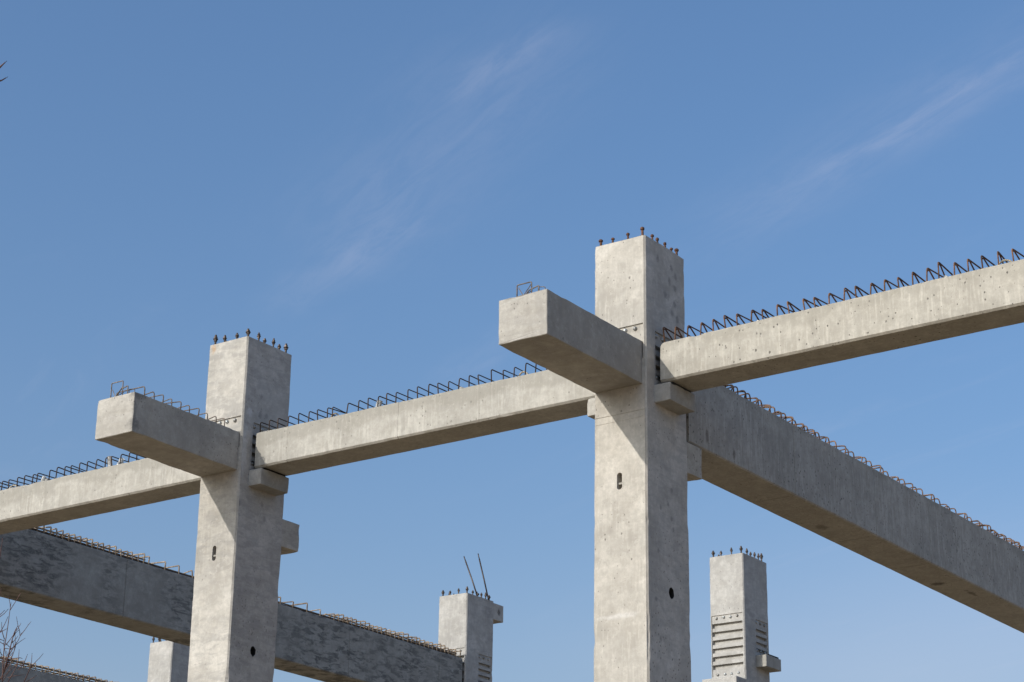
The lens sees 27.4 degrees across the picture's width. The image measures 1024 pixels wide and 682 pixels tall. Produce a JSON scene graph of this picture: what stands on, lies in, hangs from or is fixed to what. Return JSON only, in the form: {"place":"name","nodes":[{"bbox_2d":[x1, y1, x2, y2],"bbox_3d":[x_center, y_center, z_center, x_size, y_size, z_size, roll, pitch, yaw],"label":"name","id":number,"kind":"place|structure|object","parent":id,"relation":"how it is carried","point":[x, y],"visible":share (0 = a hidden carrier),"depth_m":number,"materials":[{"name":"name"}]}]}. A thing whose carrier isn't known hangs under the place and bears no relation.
{"place":"outdoors","nodes":[
{"label":"outdoors","id":0,"kind":"place"},
{"bbox_2d":[0,0,1023,681],"label":"sky","id":1,"kind":"structure","parent":0,"point":[360,187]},
{"bbox_3d":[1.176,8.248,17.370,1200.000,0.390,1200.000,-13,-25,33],"label":"ground","id":2,"kind":"structure","parent":0,"visible":0},
{"bbox_2d":[0,61,42,681],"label":"bare tree","id":3,"kind":"object","parent":2,"relation":"on","point":[4,668],"visible":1,"depth_m":12.52,"materials":[{"name":"brown plant"}]},
{"bbox_2d":[147,637,189,681],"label":"concrete column","id":4,"kind":"structure","parent":2,"relation":"on","point":[168,661],"depth_m":38.92,"materials":[{"name":"concrete"}]},
{"bbox_2d":[95,328,299,681],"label":"concrete column","id":5,"kind":"structure","parent":2,"relation":"on","point":[247,535],"depth_m":23.06,"materials":[{"name":"concrete"}]},
{"bbox_2d":[0,452,200,534],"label":"concrete beam","id":6,"kind":"structure","parent":5,"relation":"on","point":[121,485],"depth_m":24.85,"materials":[{"name":"concrete"}]},
{"bbox_2d":[438,586,502,681],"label":"concrete column","id":7,"kind":"structure","parent":2,"relation":"on","point":[467,620],"depth_m":35.23,"materials":[{"name":"concrete"}]},
{"bbox_2d":[0,526,461,681],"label":"deep concrete beam","id":8,"kind":"structure","parent":7,"relation":"on","point":[54,571],"depth_m":29.35,"materials":[{"name":"grey concrete"}]},
{"bbox_2d":[463,556,478,595],"bbox_3d":[-0.689,4.000,35.651,0.333,0.760,0.042,-13,-24,32],"label":"threaded rod","id":9,"kind":"object","parent":7,"relation":"on","point":[477,594],"visible":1,"depth_m":35.64,"materials":[{"name":"grey metal"}]},
{"bbox_2d":[478,553,489,599],"bbox_3d":[-0.480,4.031,35.874,0.266,0.862,0.042,-12,-24,31],"label":"threaded rod","id":10,"kind":"object","parent":7,"relation":"on","point":[488,598],"visible":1,"depth_m":35.86,"materials":[{"name":"grey metal"}]},
{"bbox_2d":[499,227,701,681],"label":"concrete column","id":11,"kind":"structure","parent":2,"relation":"on","point":[648,460],"depth_m":20.07,"materials":[{"name":"concrete"}]},
{"bbox_2d":[255,363,594,475],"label":"concrete beam","id":12,"kind":"structure","parent":11,"relation":"on","point":[460,413],"depth_m":22.16,"materials":[{"name":"concrete"}]},
{"bbox_2d":[660,248,1023,391],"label":"concrete beam","id":13,"kind":"structure","parent":11,"relation":"on","point":[980,299],"depth_m":19.43,"materials":[{"name":"concrete"}]},
{"bbox_2d":[686,384,1023,632],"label":"deep concrete beam","id":14,"kind":"structure","parent":11,"relation":"on","point":[761,456],"depth_m":23.76,"materials":[{"name":"concrete"}]},
{"bbox_2d":[702,546,780,681],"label":"concrete column","id":15,"kind":"structure","parent":2,"relation":"on","point":[739,620],"depth_m":32.17,"materials":[{"name":"concrete"}]},
{"bbox_3d":[-12.816,7.209,29.078,0.963,10.461,1.061,-13,-25,33],"label":"concrete column","id":16,"kind":"object","parent":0,"visible":0},
{"bbox_2d":[0,656,112,681],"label":"deep concrete beam","id":17,"kind":"structure","parent":16,"relation":"on","point":[44,676],"depth_m":36.17,"materials":[{"name":"grey concrete"}]}
]}

